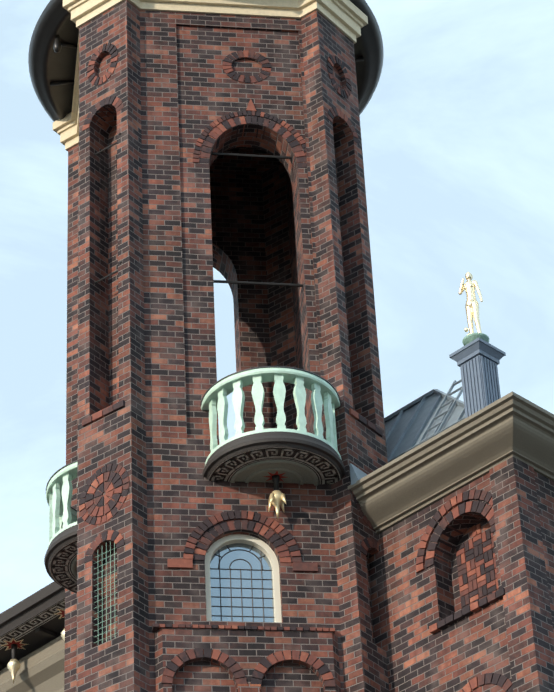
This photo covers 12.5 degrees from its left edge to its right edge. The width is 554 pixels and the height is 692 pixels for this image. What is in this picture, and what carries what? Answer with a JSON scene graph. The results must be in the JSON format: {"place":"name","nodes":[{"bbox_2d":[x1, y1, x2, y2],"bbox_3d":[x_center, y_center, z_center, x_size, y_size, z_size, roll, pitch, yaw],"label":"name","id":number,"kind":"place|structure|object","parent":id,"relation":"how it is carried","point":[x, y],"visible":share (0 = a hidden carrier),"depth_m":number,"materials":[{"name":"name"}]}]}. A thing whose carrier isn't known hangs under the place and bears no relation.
{"place":"outdoors","nodes":[
{"label":"outdoors","id":0,"kind":"place"},
{"bbox_2d":[71,556,76,578],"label":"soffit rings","id":1,"kind":"object","parent":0,"point":[73,566],"visible":0.1,"depth_m":31.43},
{"bbox_2d":[50,540,76,593],"bbox_3d":[-2.424,2.735,31.449,0.793,0.001,1.586,2,-36,-7],"label":"greek key ornament","id":2,"kind":"object","parent":1,"relation":"on","point":[65,565],"visible":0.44,"depth_m":31.44,"materials":[{"name":"paint"}]},
{"bbox_2d":[236,464,313,483],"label":"soffit","id":3,"kind":"structure","parent":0,"point":[306,476],"depth_m":29.94,"materials":[{"name":"stone"}]},
{"bbox_2d":[0,0,553,613],"label":"sky","id":4,"kind":"structure","parent":0,"point":[457,124],"materials":[{"name":"blue"}]},
{"bbox_3d":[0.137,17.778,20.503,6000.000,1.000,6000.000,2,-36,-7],"label":"ground","id":5,"kind":"structure","parent":0,"visible":0},
{"bbox_2d":[368,471,553,691],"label":"brick wall","id":6,"kind":"structure","parent":5,"relation":"on","point":[410,605],"depth_m":28.93,"materials":[{"name":"brick"}]},
{"bbox_2d":[64,0,388,691],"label":"tower","id":7,"kind":"structure","parent":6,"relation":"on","point":[161,216],"depth_m":31.98,"materials":[{"name":"brick"}]},
{"bbox_2d":[44,525,76,592],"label":"slab","id":8,"kind":"structure","parent":7,"relation":"attached to","point":[59,541],"depth_m":31.24,"materials":[{"name":"stone"}]},
{"bbox_2d":[46,462,76,546],"bbox_3d":[-2.481,2.203,31.826,0.850,0.900,1.700,2,-36,-7],"label":"balustrade","id":9,"kind":"object","parent":8,"relation":"on","point":[62,512],"visible":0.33,"depth_m":31.59,"materials":[{"name":"green paint"}]},
{"bbox_2d":[46,460,76,510],"bbox_3d":[-2.502,1.832,32.092,0.853,0.012,1.706,2,-36,-7],"label":"balcony handrail","id":10,"kind":"object","parent":9,"relation":"on","point":[58,471],"visible":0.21,"depth_m":31.71,"materials":[{"name":"grey"}]},
{"bbox_2d":[94,541,117,644],"bbox_3d":[-1.957,2.821,29.068,0.380,1.340,0.008,-26,-42,29],"label":"grille","id":11,"kind":"object","parent":7,"relation":"attached to","point":[106,593],"visible":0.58,"depth_m":29.05,"materials":[{"name":"green metal"}]},
{"bbox_2d":[94,133,302,286],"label":"tie rods","id":12,"kind":"object","parent":7,"relation":"attached to","point":[247,282],"visible":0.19,"depth_m":32.06,"materials":[{"name":"black metal"}]},
{"bbox_2d":[53,0,367,150],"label":"cornice","id":13,"kind":"structure","parent":7,"relation":"on","point":[348,19],"depth_m":34.52,"materials":[{"name":"beige stone"}]},
{"bbox_2d":[28,0,383,121],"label":"roof eave","id":14,"kind":"object","parent":13,"relation":"on","point":[52,74],"visible":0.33,"depth_m":35.84,"materials":[{"name":"metal"}]},
{"bbox_2d":[53,35,61,52],"bbox_3d":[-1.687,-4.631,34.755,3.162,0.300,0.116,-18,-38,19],"label":"bulb","id":15,"kind":"object","parent":14,"relation":"attached to","point":[57,47],"visible":0.94,"depth_m":35.20,"materials":[{"name":"glass"}]},
{"bbox_2d":[79,43,382,686],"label":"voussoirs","id":16,"kind":"object","parent":7,"relation":"attached to","point":[197,533],"visible":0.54,"depth_m":29.72,"materials":[{"name":"red brick"}]},
{"bbox_2d":[205,534,281,622],"bbox_3d":[-0.409,2.724,29.384,0.890,1.235,0.110,2,-36,-7],"label":"window frame","id":17,"kind":"object","parent":7,"relation":"attached to","point":[257,543],"visible":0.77,"depth_m":29.51,"materials":[{"name":"beige"}]},
{"bbox_2d":[210,545,273,621],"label":"cames","id":18,"kind":"object","parent":17,"relation":"attached to","point":[241,597],"visible":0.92,"depth_m":29.39,"materials":[{"name":"grey metal"}]},
{"bbox_2d":[210,543,274,621],"bbox_3d":[-0.417,2.756,29.434,0.900,1.240,0.010,2,-36,-7],"label":"glass","id":19,"kind":"object","parent":17,"relation":"in","point":[227,559],"visible":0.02,"depth_m":29.41,"materials":[{"name":"grey"}]},
{"bbox_2d":[154,628,340,691],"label":"bay","id":20,"kind":"object","parent":7,"relation":"attached to","point":[247,651],"visible":0.9,"depth_m":28.55,"materials":[{"name":"brick"}]},
{"bbox_2d":[237,684,260,691],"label":"brick pilaster","id":21,"kind":"object","parent":20,"relation":"attached to","point":[249,687],"visible":1,"depth_m":28.25,"materials":[{"name":"brick"}]},
{"bbox_2d":[230,460,318,485],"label":"soffit rings","id":22,"kind":"object","parent":7,"relation":"attached to","point":[311,472],"visible":0.94,"depth_m":29.83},
{"bbox_2d":[208,447,340,483],"bbox_3d":[0.015,1.410,29.779,1.586,0.001,0.793,2,-36,-7],"label":"greek key ornament","id":23,"kind":"object","parent":22,"relation":"on","point":[281,456],"visible":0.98,"depth_m":29.70,"materials":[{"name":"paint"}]},
{"bbox_2d":[202,431,345,483],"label":"slab","id":24,"kind":"structure","parent":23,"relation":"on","point":[253,442],"depth_m":29.61,"materials":[{"name":"stone"}]},
{"bbox_2d":[201,367,340,465],"bbox_3d":[-0.009,0.862,30.136,1.700,0.900,0.850,2,-36,-7],"label":"balustrade","id":25,"kind":"object","parent":24,"relation":"on","point":[323,393],"visible":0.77,"depth_m":30.04,"materials":[{"name":"green paint"}]},
{"bbox_2d":[200,366,339,404],"bbox_3d":[-0.028,0.490,30.401,1.706,0.012,0.853,2,-36,-7],"label":"balcony handrail","id":26,"kind":"object","parent":25,"relation":"on","point":[269,367],"visible":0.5,"depth_m":30.17,"materials":[{"name":"grey"}]},
{"bbox_2d":[263,471,287,481],"bbox_3d":[-0.014,1.549,29.967,0.300,0.001,0.270,-10,-36,9],"label":"star","id":27,"kind":"object","parent":22,"relation":"attached to","point":[276,473],"visible":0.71,"depth_m":29.95,"materials":[{"name":"red paint"}]},
{"bbox_2d":[272,475,279,490],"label":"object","id":28,"kind":"object","parent":22,"relation":"hanging from","point":[275,479],"visible":0.71,"depth_m":29.90,"materials":[{"name":"black metal"}]},
{"bbox_2d":[268,490,285,518],"bbox_3d":[0.003,1.877,29.732,0.192,0.420,0.192,2,-36,-7],"label":"pendant","id":29,"kind":"object","parent":28,"relation":"hanging from","point":[277,499],"visible":0.96,"depth_m":29.71,"materials":[{"name":"gold metal"}]},
{"bbox_2d":[348,391,553,533],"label":"stone cornice","id":30,"kind":"structure","parent":6,"relation":"on","point":[464,452],"depth_m":29.10,"materials":[{"name":"beige stone"}]},
{"bbox_2d":[350,463,366,484],"bbox_3d":[1.075,1.613,30.146,0.120,0.300,0.520,-26,-42,29],"label":"flashing","id":31,"kind":"object","parent":30,"relation":"on","point":[356,474],"visible":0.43,"depth_m":30.01,"materials":[{"name":"metal"}]},
{"bbox_2d":[385,394,464,459],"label":"roof","id":32,"kind":"structure","parent":30,"relation":"on","point":[414,427],"depth_m":31.99,"materials":[{"name":"metal"}]},
{"bbox_2d":[384,380,464,462],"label":"roof seams","id":33,"kind":"object","parent":32,"relation":"on","point":[453,401],"visible":0.4,"depth_m":31.70,"materials":[{"name":"grey metal"}]},
{"bbox_2d":[449,337,505,417],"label":"column","id":34,"kind":"structure","parent":30,"relation":"on","point":[477,360],"depth_m":30.12,"materials":[{"name":"metal"}]},
{"bbox_2d":[458,272,482,334],"bbox_3d":[2.364,-0.481,30.851,0.253,1.028,0.251,2,-36,-7],"label":"statue","id":35,"kind":"object","parent":34,"relation":"on","point":[469,286],"visible":0.83,"depth_m":30.82,"materials":[{"name":"beige stone"}]},
{"bbox_2d":[462,333,488,345],"bbox_3d":[2.401,-0.004,30.505,0.330,0.160,0.330,2,-36,-7],"label":"statue base","id":36,"kind":"object","parent":34,"relation":"on","point":[467,339],"visible":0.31,"depth_m":30.44,"materials":[{"name":"green metal"}]},
{"bbox_2d":[416,490,512,691],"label":"trim","id":37,"kind":"structure","parent":6,"relation":"attached to","point":[470,552],"depth_m":28.95,"materials":[{"name":"red brick"}]},
{"bbox_2d":[489,456,553,691],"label":"corner pier","id":38,"kind":"structure","parent":5,"relation":"on","point":[528,619],"depth_m":27.99,"materials":[{"name":"brick"}]},
{"bbox_3d":[-4.383,14.451,31.456,10.821,17.540,12.986,2,-36,-7],"label":"wall","id":39,"kind":"object","parent":5,"relation":"on","visible":0},
{"bbox_2d":[0,581,64,670],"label":"eave","id":40,"kind":"object","parent":39,"relation":"attached to","point":[33,605],"visible":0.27,"depth_m":33.36,"materials":[{"name":"stone"}]},
{"bbox_2d":[0,599,64,648],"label":"decorative frieze","id":41,"kind":"object","parent":40,"relation":"attached to","point":[32,623],"visible":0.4,"depth_m":33.31,"materials":[{"name":"grey"}]},
{"bbox_2d":[0,608,64,684],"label":"pendant ornaments","id":42,"kind":"object","parent":40,"relation":"attached to","point":[13,666],"visible":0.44,"depth_m":33.49,"materials":[{"name":"gold metal"}]},
{"bbox_2d":[11,644,17,658],"bbox_3d":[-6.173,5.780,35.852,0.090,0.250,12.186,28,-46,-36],"label":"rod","id":43,"kind":"object","parent":42,"relation":"attached to","point":[14,650],"visible":0.25,"depth_m":33.66,"materials":[{"name":"black metal"}]},
{"bbox_2d":[3,610,64,648],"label":"ornaments","id":44,"kind":"object","parent":40,"relation":"attached to","point":[19,644],"visible":0.38,"depth_m":33.70,"materials":[{"name":"red paint"}]},
{"bbox_2d":[0,636,64,691],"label":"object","id":45,"kind":"structure","parent":39,"relation":"on","point":[41,669],"depth_m":33.50,"materials":[{"name":"beige stone"}]}
]}

